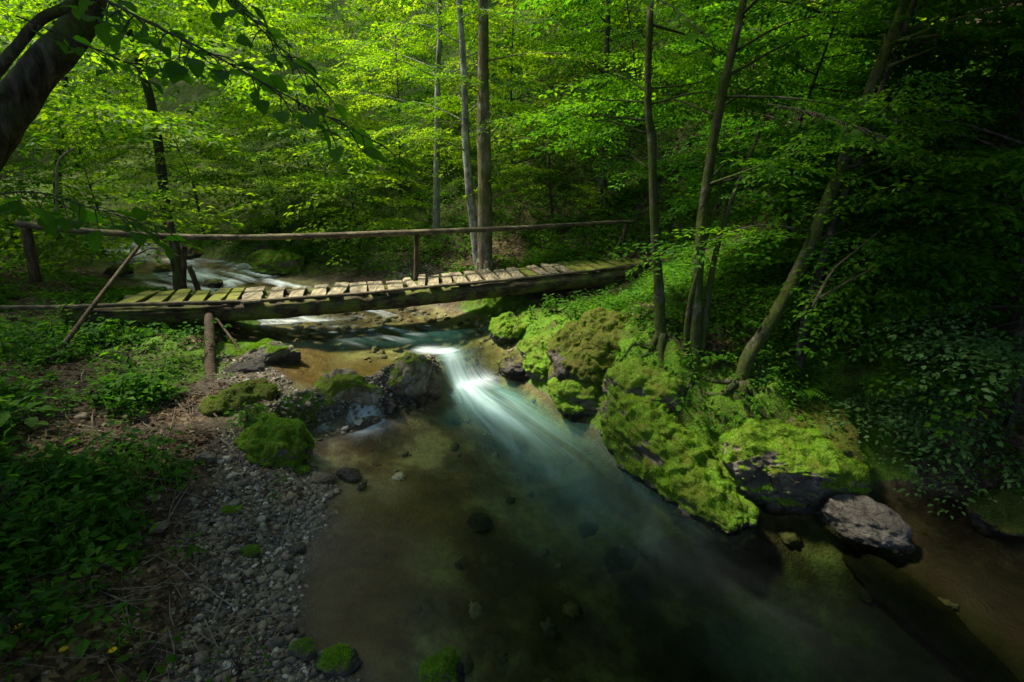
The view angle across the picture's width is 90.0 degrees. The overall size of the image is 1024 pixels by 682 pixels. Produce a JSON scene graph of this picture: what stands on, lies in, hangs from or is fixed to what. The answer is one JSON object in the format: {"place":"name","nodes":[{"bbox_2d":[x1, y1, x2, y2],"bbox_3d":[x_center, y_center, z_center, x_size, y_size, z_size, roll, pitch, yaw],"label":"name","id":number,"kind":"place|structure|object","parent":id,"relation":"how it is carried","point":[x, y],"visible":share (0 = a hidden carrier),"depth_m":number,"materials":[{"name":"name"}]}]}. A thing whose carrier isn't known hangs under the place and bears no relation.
{"place":"outdoors","nodes":[
{"label":"outdoors","id":0,"kind":"place"},
{"bbox_2d":[0,0,1023,681],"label":"ground","id":1,"kind":"structure","parent":0,"point":[382,566],"depth_m":6.56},
{"bbox_2d":[0,396,59,434],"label":"broadleaf seedling","id":2,"kind":"object","parent":1,"relation":"on","point":[29,422],"visible":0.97,"depth_m":5.49,"materials":[{"name":"green plant"}]},
{"bbox_2d":[0,589,67,651],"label":"broadleaf seedling","id":3,"kind":"object","parent":1,"relation":"on","point":[12,640],"visible":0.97,"depth_m":3.52,"materials":[{"name":"green plant"}]},
{"bbox_2d":[0,111,96,238],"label":"sapling","id":4,"kind":"object","parent":1,"relation":"on","point":[50,167],"visible":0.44,"depth_m":13.29,"materials":[{"name":"green plant"}]},
{"bbox_2d":[58,645,67,656],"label":"yellow flower","id":5,"kind":"object","parent":1,"relation":"on","point":[63,648],"visible":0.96,"depth_m":3.52,"materials":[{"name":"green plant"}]},
{"bbox_2d":[55,146,75,239],"bbox_3d":[-8.235,-2.700,9.447,0.845,1.666,0.051,0,20,0],"label":"trunk","id":6,"kind":"object","parent":1,"relation":"on","point":[56,176],"visible":0.75,"depth_m":9.34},
{"bbox_2d":[14,0,151,215],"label":"alder","id":7,"kind":"object","parent":1,"relation":"on","point":[99,79],"visible":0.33,"depth_m":14.49,"materials":[{"name":"green plant"}]},
{"bbox_2d":[58,378,116,402],"bbox_3d":[-5.274,0.673,6.449,0.550,0.301,0.524,-5,21,-13],"label":"broadleaf seedling","id":8,"kind":"object","parent":1,"relation":"on","point":[94,396],"visible":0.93,"depth_m":6.39,"materials":[{"name":"green plant"}]},
{"bbox_2d":[54,557,129,603],"bbox_3d":[-3.281,1.922,4.051,0.404,0.235,0.452,7,21,18],"label":"broadleaf seedling","id":9,"kind":"object","parent":1,"relation":"on","point":[74,598],"visible":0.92,"depth_m":4.04,"materials":[{"name":"green plant"}]},
{"bbox_2d":[11,106,176,224],"bbox_3d":[-13.808,-5.577,17.152,4.778,4.151,5.402,-10,22,-26],"label":"sapling","id":10,"kind":"object","parent":1,"relation":"on","point":[88,161],"visible":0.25,"depth_m":16.74,"materials":[{"name":"green plant"}]},
{"bbox_2d":[109,646,116,654],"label":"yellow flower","id":11,"kind":"object","parent":1,"relation":"on","point":[114,648],"visible":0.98,"depth_m":3.58,"materials":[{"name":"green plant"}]},
{"bbox_2d":[47,245,181,363],"bbox_3d":[-6.145,-0.762,8.147,0.804,1.454,2.540,0,20,0],"label":"railing brace","id":12,"kind":"object","parent":1,"relation":"on","point":[84,317],"visible":0.83,"depth_m":7.95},
{"bbox_2d":[103,264,133,276],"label":"boulder","id":13,"kind":"object","parent":1,"relation":"on","point":[113,269],"visible":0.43,"depth_m":12.50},
{"bbox_2d":[92,346,161,375],"bbox_3d":[-5.437,0.319,7.298,0.718,0.426,0.782,0,20,0],"label":"broadleaf seedling","id":14,"kind":"object","parent":1,"relation":"on","point":[125,358],"visible":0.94,"depth_m":7.22,"materials":[{"name":"green plant"}]},
{"bbox_2d":[12,0,243,242],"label":"alder","id":15,"kind":"object","parent":1,"relation":"on","point":[150,101],"visible":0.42,"depth_m":14.75,"materials":[{"name":"green plant"}]},
{"bbox_2d":[114,630,185,681],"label":"broadleaf seedling","id":16,"kind":"object","parent":1,"relation":"on","point":[160,669],"visible":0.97,"depth_m":3.57,"materials":[{"name":"green plant"}]},
{"bbox_2d":[148,520,171,533],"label":"rock","id":17,"kind":"object","parent":1,"relation":"on","point":[164,525],"visible":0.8,"depth_m":4.90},
{"bbox_2d":[139,427,183,451],"bbox_3d":[-4.063,1.156,5.935,0.378,0.214,0.447,0,20,0],"label":"broadleaf seedling","id":18,"kind":"object","parent":1,"relation":"on","point":[168,438],"visible":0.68,"depth_m":5.92,"materials":[{"name":"green plant"}]},
{"bbox_2d":[153,263,171,278],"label":"boulder","id":19,"kind":"object","parent":1,"relation":"on","point":[164,271],"visible":0.4,"depth_m":12.98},
{"bbox_2d":[0,213,330,681],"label":"herb undergrowth","id":20,"kind":"object","parent":1,"relation":"on","point":[12,566],"visible":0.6,"depth_m":5.15,"materials":[{"name":"green plant"}]},
{"bbox_2d":[0,345,358,681],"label":"twig litter","id":21,"kind":"object","parent":1,"relation":"on","point":[156,555],"visible":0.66,"depth_m":4.79,"materials":[{"name":"wood"}]},
{"bbox_2d":[166,221,200,293],"bbox_3d":[-6.709,-0.565,9.970,1.306,3.421,0.630,-9,22,-24],"label":"broken stump","id":22,"kind":"object","parent":1,"relation":"on","point":[179,267],"visible":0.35,"depth_m":9.86,"materials":[{"name":"wood"}]},
{"bbox_2d":[173,397,196,429],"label":"dead branch","id":23,"kind":"object","parent":1,"relation":"on","point":[184,411],"visible":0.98,"depth_m":6.54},
{"bbox_2d":[81,116,289,233],"bbox_3d":[-9.610,-4.642,15.154,5.289,3.791,4.714,0,20,0],"label":"sapling","id":24,"kind":"object","parent":1,"relation":"on","point":[170,168],"visible":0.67,"depth_m":14.81,"materials":[{"name":"green plant"}]},
{"bbox_2d":[166,531,208,559],"bbox_3d":[-2.881,1.859,4.589,0.320,0.251,0.330,0,20,0],"label":"broadleaf seedling","id":25,"kind":"object","parent":1,"relation":"on","point":[190,550],"visible":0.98,"depth_m":4.53,"materials":[{"name":"green plant"}]},
{"bbox_2d":[180,246,203,260],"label":"boulder","id":26,"kind":"object","parent":1,"relation":"on","point":[193,253],"visible":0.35,"depth_m":14.39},
{"bbox_2d":[193,451,217,463],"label":"rock","id":27,"kind":"object","parent":1,"relation":"on","point":[209,456],"visible":0.92,"depth_m":5.77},
{"bbox_2d":[0,0,417,260],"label":"leaning tree","id":28,"kind":"object","parent":1,"relation":"on","point":[46,63],"visible":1,"depth_m":2.90,"materials":[{"name":"green plant"}]},
{"bbox_2d":[200,278,223,290],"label":"boulder","id":29,"kind":"object","parent":1,"relation":"on","point":[215,284],"visible":0.55,"depth_m":12.12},
{"bbox_2d":[213,413,227,432],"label":"dead branch","id":30,"kind":"object","parent":1,"relation":"on","point":[217,417],"visible":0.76,"depth_m":6.48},
{"bbox_2d":[214,315,246,360],"bbox_3d":[-4.550,0.059,8.433,0.073,0.603,1.966,-18,27,-40],"label":"dead branch","id":31,"kind":"object","parent":1,"relation":"on","point":[227,333],"visible":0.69,"depth_m":8.68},
{"bbox_2d":[16,243,446,681],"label":"gravel","id":32,"kind":"structure","parent":1,"relation":"on","point":[279,576],"depth_m":4.86,"materials":[{"name":"gravel"}]},
{"bbox_2d":[240,544,260,557],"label":"rock","id":33,"kind":"object","parent":32,"relation":"on","point":[252,551],"visible":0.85,"depth_m":4.80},
{"bbox_2d":[280,501,294,546],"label":"dead branch","id":34,"kind":"object","parent":32,"relation":"on","point":[287,524],"visible":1,"depth_m":5.28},
{"bbox_2d":[284,563,293,573],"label":"rock","id":35,"kind":"object","parent":32,"relation":"on","point":[289,568],"visible":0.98,"depth_m":4.74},
{"bbox_2d":[294,465,309,474],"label":"rock","id":36,"kind":"object","parent":32,"relation":"on","point":[300,470],"visible":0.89,"depth_m":6.14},
{"bbox_2d":[221,504,243,514],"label":"rock","id":37,"kind":"object","parent":1,"relation":"on","point":[229,510],"visible":0.97,"depth_m":5.23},
{"bbox_2d":[200,636,270,681],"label":"broadleaf seedling","id":38,"kind":"object","parent":1,"relation":"on","point":[240,667],"visible":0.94,"depth_m":3.70,"materials":[{"name":"green plant"}]},
{"bbox_2d":[198,377,281,414],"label":"boulder","id":39,"kind":"object","parent":1,"relation":"on","point":[250,392],"visible":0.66,"depth_m":6.87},
{"bbox_2d":[234,478,248,485],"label":"rock","id":40,"kind":"object","parent":1,"relation":"on","point":[243,481],"visible":1,"depth_m":5.58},
{"bbox_2d":[223,402,267,422],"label":"broadleaf seedling","id":41,"kind":"object","parent":1,"relation":"on","point":[260,408],"visible":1,"depth_m":6.51,"materials":[{"name":"green plant"}]},
{"bbox_2d":[223,358,268,373],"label":"boulder","id":42,"kind":"object","parent":1,"relation":"on","point":[254,365],"visible":0.56,"depth_m":7.88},
{"bbox_2d":[172,117,345,234],"bbox_3d":[-6.934,-4.277,14.291,4.052,3.641,4.433,0,20,0],"label":"sapling","id":43,"kind":"object","parent":1,"relation":"on","point":[268,176],"visible":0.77,"depth_m":13.82,"materials":[{"name":"green plant"}]},
{"bbox_2d":[251,243,276,253],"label":"boulder","id":44,"kind":"object","parent":1,"relation":"on","point":[262,246],"visible":0.37,"depth_m":14.25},
{"bbox_2d":[232,338,301,365],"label":"boulder","id":45,"kind":"object","parent":1,"relation":"on","point":[271,351],"visible":0.74,"depth_m":8.36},
{"bbox_2d":[233,412,315,469],"bbox_3d":[-3.006,1.291,6.353,1.007,0.810,0.767,0,20,0],"label":"boulder","id":46,"kind":"object","parent":1,"relation":"on","point":[269,440],"visible":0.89,"depth_m":6.21,"materials":[{"name":"plant"}]},
{"bbox_2d":[265,636,285,647],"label":"rock","id":47,"kind":"object","parent":1,"relation":"on","point":[276,641],"visible":0.99,"depth_m":3.94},
{"bbox_2d":[247,249,304,277],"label":"boulder","id":48,"kind":"object","parent":1,"relation":"on","point":[274,263],"visible":0.92,"depth_m":13.30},
{"bbox_2d":[283,623,297,633],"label":"rock","id":49,"kind":"object","parent":1,"relation":"on","point":[290,628],"visible":0.98,"depth_m":4.12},
{"bbox_2d":[288,542,306,555],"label":"rock","id":50,"kind":"object","parent":1,"relation":"on","point":[297,548],"visible":0.97,"depth_m":4.98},
{"bbox_2d":[287,637,316,660],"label":"rock","id":51,"kind":"object","parent":1,"relation":"on","point":[304,649],"visible":1,"depth_m":3.92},
{"bbox_2d":[214,8,396,206],"bbox_3d":[-6.017,-6.529,15.300,5.439,5.753,4.567,-8,21,-20],"label":"sapling","id":52,"kind":"object","parent":1,"relation":"on","point":[290,22],"visible":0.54,"depth_m":14.66,"materials":[{"name":"green plant"}]},
{"bbox_2d":[308,472,336,483],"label":"rock","id":53,"kind":"object","parent":1,"relation":"on","point":[321,477],"visible":0.98,"depth_m":5.99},
{"bbox_2d":[0,220,652,378],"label":"footbridge","id":54,"kind":"object","parent":1,"relation":"on","point":[206,306],"visible":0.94,"depth_m":9.67,"materials":[{"name":"brown wood"}]},
{"bbox_2d":[315,642,363,677],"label":"boulder","id":55,"kind":"object","parent":1,"relation":"on","point":[339,659],"visible":0.97,"depth_m":3.86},
{"bbox_2d":[313,367,384,411],"bbox_3d":[-2.487,0.846,7.599,1.012,0.966,0.876,-15,25,-36],"label":"boulder","id":56,"kind":"object","parent":1,"relation":"on","point":[345,384],"visible":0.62,"depth_m":7.28,"materials":[{"name":"stone"}]},
{"bbox_2d":[336,467,361,482],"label":"rock","id":57,"kind":"object","parent":1,"relation":"on","point":[349,474],"visible":1,"depth_m":6.17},
{"bbox_2d":[271,156,432,253],"bbox_3d":[-4.360,-3.434,13.654,4.585,2.953,4.303,0,20,0],"label":"sapling","id":58,"kind":"object","parent":1,"relation":"on","point":[390,221],"visible":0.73,"depth_m":13.17,"materials":[{"name":"green plant"}]},
{"bbox_2d":[296,33,476,208],"bbox_3d":[-3.395,-5.807,14.172,5.022,4.953,4.900,0,20,0],"label":"sapling","id":59,"kind":"object","parent":1,"relation":"on","point":[399,150],"visible":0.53,"depth_m":13.65,"materials":[{"name":"green plant"}]},
{"bbox_2d":[382,397,399,414],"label":"rock","id":60,"kind":"object","parent":1,"relation":"on","point":[390,406],"visible":0.84,"depth_m":7.51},
{"bbox_2d":[386,352,431,406],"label":"boulder","id":61,"kind":"object","parent":1,"relation":"on","point":[409,377],"visible":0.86,"depth_m":7.69,"materials":[{"name":"stone"}]},
{"bbox_2d":[427,372,442,399],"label":"rock","id":62,"kind":"object","parent":1,"relation":"on","point":[434,388],"visible":0.41,"depth_m":8.01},
{"bbox_2d":[327,0,555,235],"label":"beech","id":63,"kind":"object","parent":1,"relation":"on","point":[436,202],"visible":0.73,"depth_m":12.36,"materials":[{"name":"green plant"}]},
{"bbox_2d":[442,416,460,424],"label":"rock","id":64,"kind":"object","parent":1,"relation":"on","point":[452,420],"visible":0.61,"depth_m":7.79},
{"bbox_2d":[365,0,561,270],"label":"beech","id":65,"kind":"object","parent":1,"relation":"on","point":[459,13],"visible":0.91,"depth_m":11.14,"materials":[{"name":"green plant"}]},
{"bbox_2d":[0,0,956,281],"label":"wood foliage","id":66,"kind":"object","parent":1,"relation":"on","point":[114,114],"visible":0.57,"depth_m":13.43,"materials":[{"name":"green plant"}]},
{"bbox_2d":[466,512,492,532],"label":"rock","id":67,"kind":"object","parent":1,"relation":"on","point":[479,522],"visible":0.98,"depth_m":5.77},
{"bbox_2d":[343,0,643,273],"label":"beech","id":68,"kind":"object","parent":1,"relation":"on","point":[484,260],"visible":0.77,"depth_m":10.63,"materials":[{"name":"green plant"}]},
{"bbox_2d":[488,311,526,344],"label":"boulder","id":69,"kind":"object","parent":1,"relation":"on","point":[507,327],"visible":0.88,"depth_m":9.51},
{"bbox_2d":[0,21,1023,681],"bbox_3d":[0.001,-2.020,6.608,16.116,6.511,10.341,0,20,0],"label":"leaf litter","id":70,"kind":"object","parent":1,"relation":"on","point":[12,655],"visible":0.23,"depth_m":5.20,"materials":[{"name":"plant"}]},
{"bbox_2d":[0,45,1023,681],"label":"grass and ferns","id":71,"kind":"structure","parent":1,"relation":"on","point":[184,387],"depth_m":6.06,"materials":[{"name":"green plant"}]},
{"bbox_2d":[498,350,529,381],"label":"boulder","id":72,"kind":"object","parent":1,"relation":"on","point":[510,366],"visible":0.62,"depth_m":8.87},
{"bbox_2d":[103,258,929,496],"bbox_3d":[-0.106,-1.011,8.197,10.223,3.591,6.912,0,20,0],"label":"moss carpet","id":73,"kind":"object","parent":1,"relation":"on","point":[234,348],"visible":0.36,"depth_m":7.14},
{"bbox_2d":[422,0,624,188],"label":"sapling","id":74,"kind":"object","parent":1,"relation":"on","point":[501,145],"visible":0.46,"depth_m":13.24,"materials":[{"name":"green plant"}]},
{"bbox_2d":[516,330,552,381],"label":"boulder","id":75,"kind":"object","parent":1,"relation":"on","point":[532,349],"visible":0.48,"depth_m":8.53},
{"bbox_2d":[447,100,641,219],"bbox_3d":[1.089,-4.233,12.595,5.063,2.970,3.980,-15,25,-36],"label":"sapling","id":76,"kind":"object","parent":1,"relation":"on","point":[514,172],"visible":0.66,"depth_m":12.33,"materials":[{"name":"green plant"}]},
{"bbox_2d":[546,377,601,422],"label":"boulder","id":77,"kind":"object","parent":1,"relation":"on","point":[574,400],"visible":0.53,"depth_m":7.42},
{"bbox_2d":[545,307,636,384],"bbox_3d":[1.366,0.249,8.139,1.838,1.559,1.568,-15,25,-36],"label":"boulder","id":78,"kind":"object","parent":1,"relation":"on","point":[583,347],"visible":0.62,"depth_m":7.64,"materials":[{"name":"plant"}]},
{"bbox_2d":[269,307,958,674],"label":"streambed cobbles","id":79,"kind":"object","parent":1,"relation":"on","point":[459,563],"visible":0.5,"depth_m":9.95,"materials":[{"name":"stone"}]},
{"bbox_2d":[492,0,756,214],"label":"beech","id":80,"kind":"object","parent":1,"relation":"on","point":[603,167],"visible":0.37,"depth_m":11.18,"materials":[{"name":"green plant"}]},
{"bbox_2d":[622,300,653,317],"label":"broadleaf seedling","id":81,"kind":"object","parent":1,"relation":"on","point":[637,311],"visible":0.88,"depth_m":7.56,"materials":[{"name":"green plant"}]},
{"bbox_2d":[601,354,686,412],"bbox_3d":[1.811,0.716,6.810,1.154,1.136,1.214,0,20,0],"label":"boulder","id":82,"kind":"object","parent":1,"relation":"on","point":[635,375],"visible":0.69,"depth_m":6.38,"materials":[{"name":"plant"}]},
{"bbox_2d":[542,0,745,180],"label":"sapling","id":83,"kind":"object","parent":1,"relation":"on","point":[586,37],"visible":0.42,"depth_m":11.72,"materials":[{"name":"green plant"}]},
{"bbox_2d":[285,0,1023,494],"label":"undergrowth","id":84,"kind":"object","parent":1,"relation":"on","point":[673,288],"visible":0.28,"depth_m":9.32,"materials":[{"name":"green plant"}]},
{"bbox_2d":[494,0,826,368],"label":"beech","id":85,"kind":"object","parent":1,"relation":"on","point":[661,334],"visible":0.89,"depth_m":6.45,"materials":[{"name":"green plant"}]},
{"bbox_2d":[654,392,694,415],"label":"broadleaf seedling","id":86,"kind":"object","parent":1,"relation":"on","point":[678,407],"visible":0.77,"depth_m":6.12,"materials":[{"name":"green plant"}]},
{"bbox_2d":[598,382,758,534],"bbox_3d":[1.867,1.404,6.208,1.008,1.410,2.555,-11,23,-27],"label":"boulder","id":87,"kind":"object","parent":1,"relation":"on","point":[652,447],"visible":0.91,"depth_m":5.75,"materials":[{"name":"plant"}]},
{"bbox_2d":[618,0,879,213],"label":"sapling","id":88,"kind":"object","parent":1,"relation":"on","point":[700,78],"visible":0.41,"depth_m":9.16,"materials":[{"name":"green plant"}]},
{"bbox_2d":[729,404,772,423],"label":"broadleaf seedling","id":89,"kind":"object","parent":1,"relation":"on","point":[738,416],"visible":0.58,"depth_m":6.07,"materials":[{"name":"green plant"}]},
{"bbox_2d":[714,418,871,515],"bbox_3d":[3.145,1.425,5.834,1.747,1.073,1.120,0,20,0],"label":"boulder","id":90,"kind":"object","parent":1,"relation":"on","point":[776,467],"visible":0.91,"depth_m":5.50,"materials":[{"name":"plant"}]},
{"bbox_2d":[597,0,997,409],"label":"beech","id":91,"kind":"object","parent":1,"relation":"on","point":[696,325],"visible":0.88,"depth_m":5.91,"materials":[{"name":"green plant"}]},
{"bbox_2d":[608,0,1023,419],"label":"hornbeam","id":92,"kind":"object","parent":1,"relation":"on","point":[756,343],"visible":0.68,"depth_m":5.39,"materials":[{"name":"green plant"}]},
{"bbox_2d":[785,399,867,463],"bbox_3d":[3.582,1.284,6.174,1.126,1.042,1.376,12,23,30],"label":"boulder","id":93,"kind":"object","parent":1,"relation":"on","point":[845,438],"visible":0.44,"depth_m":5.99,"materials":[{"name":"plant"}]},
{"bbox_2d":[640,0,1023,264],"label":"hornbeam","id":94,"kind":"object","parent":1,"relation":"on","point":[913,21],"visible":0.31,"depth_m":6.46,"materials":[{"name":"green plant"}]},
{"bbox_2d":[646,0,1023,264],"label":"sapling","id":95,"kind":"object","parent":1,"relation":"on","point":[814,75],"visible":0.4,"depth_m":6.42,"materials":[{"name":"green plant"}]},
{"bbox_2d":[674,0,1023,226],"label":"hornbeam","id":96,"kind":"object","parent":1,"relation":"on","point":[832,91],"visible":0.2,"depth_m":6.21,"materials":[{"name":"green plant"}]},
{"bbox_2d":[684,0,1023,405],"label":"hornbeam","id":97,"kind":"object","parent":1,"relation":"on","point":[800,358],"visible":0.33,"depth_m":6.11,"materials":[{"name":"green plant"}]},
{"bbox_2d":[818,246,909,299],"bbox_3d":[3.887,-0.783,5.574,1.525,0.547,0.038,-8,22,-22],"label":"dead branch","id":98,"kind":"object","parent":1,"relation":"on","point":[830,291],"visible":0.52,"depth_m":5.49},
{"bbox_2d":[815,492,914,555],"bbox_3d":[3.651,1.893,5.322,0.879,0.559,0.567,10,22,26],"label":"boulder","id":99,"kind":"object","parent":1,"relation":"on","point":[867,520],"visible":0.86,"depth_m":5.16,"materials":[{"name":"stone"}]},
{"bbox_2d":[716,228,1022,385],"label":"sapling","id":100,"kind":"object","parent":1,"relation":"on","point":[846,315],"visible":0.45,"depth_m":5.92,"materials":[{"name":"green plant"}]},
{"bbox_2d":[742,200,1023,444],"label":"sapling","id":101,"kind":"object","parent":1,"relation":"on","point":[975,236],"visible":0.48,"depth_m":5.59,"materials":[{"name":"green plant"}]},
{"bbox_2d":[773,0,1023,384],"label":"hornbeam","id":102,"kind":"object","parent":1,"relation":"on","point":[1017,327],"visible":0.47,"depth_m":5.44,"materials":[{"name":"green plant"}]},
{"bbox_2d":[781,25,1023,298],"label":"sapling","id":103,"kind":"object","parent":1,"relation":"on","point":[985,79],"visible":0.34,"depth_m":5.59,"materials":[{"name":"green plant"}]},
{"bbox_2d":[811,231,878,308],"bbox_3d":[3.489,-0.759,5.376,1.104,0.692,0.054,-13,24,-32],"label":"dead branch","id":104,"kind":"object","parent":103,"relation":"attached to","point":[825,282],"visible":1,"depth_m":5.25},
{"bbox_2d":[794,0,1022,155],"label":"sapling","id":105,"kind":"object","parent":1,"relation":"on","point":[922,70],"visible":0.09,"depth_m":7.12,"materials":[{"name":"green plant"}]},
{"bbox_2d":[797,0,1023,193],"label":"sapling","id":106,"kind":"object","parent":1,"relation":"on","point":[1003,132],"visible":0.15,"depth_m":6.49,"materials":[{"name":"green plant"}]},
{"bbox_2d":[800,166,1023,413],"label":"sapling","id":107,"kind":"object","parent":1,"relation":"on","point":[956,258],"visible":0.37,"depth_m":5.33,"materials":[{"name":"green plant"}]},
{"bbox_2d":[808,278,1023,519],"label":"hazel bush","id":108,"kind":"object","parent":1,"relation":"on","point":[946,345],"visible":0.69,"depth_m":5.39,"materials":[{"name":"green plant"}]},
{"bbox_2d":[965,488,1023,536],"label":"boulder","id":109,"kind":"object","parent":1,"relation":"on","point":[1002,516],"visible":0.95,"depth_m":5.36,"materials":[{"name":"plant"}]},
{"bbox_2d":[105,243,1023,681],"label":"stream water","id":110,"kind":"structure","parent":0,"point":[617,573],"depth_m":4.54,"materials":[{"name":"liquid"}]},
{"bbox_2d":[418,646,464,681],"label":"boulder","id":111,"kind":"object","parent":110,"relation":"in","point":[445,664],"visible":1,"depth_m":3.74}
]}

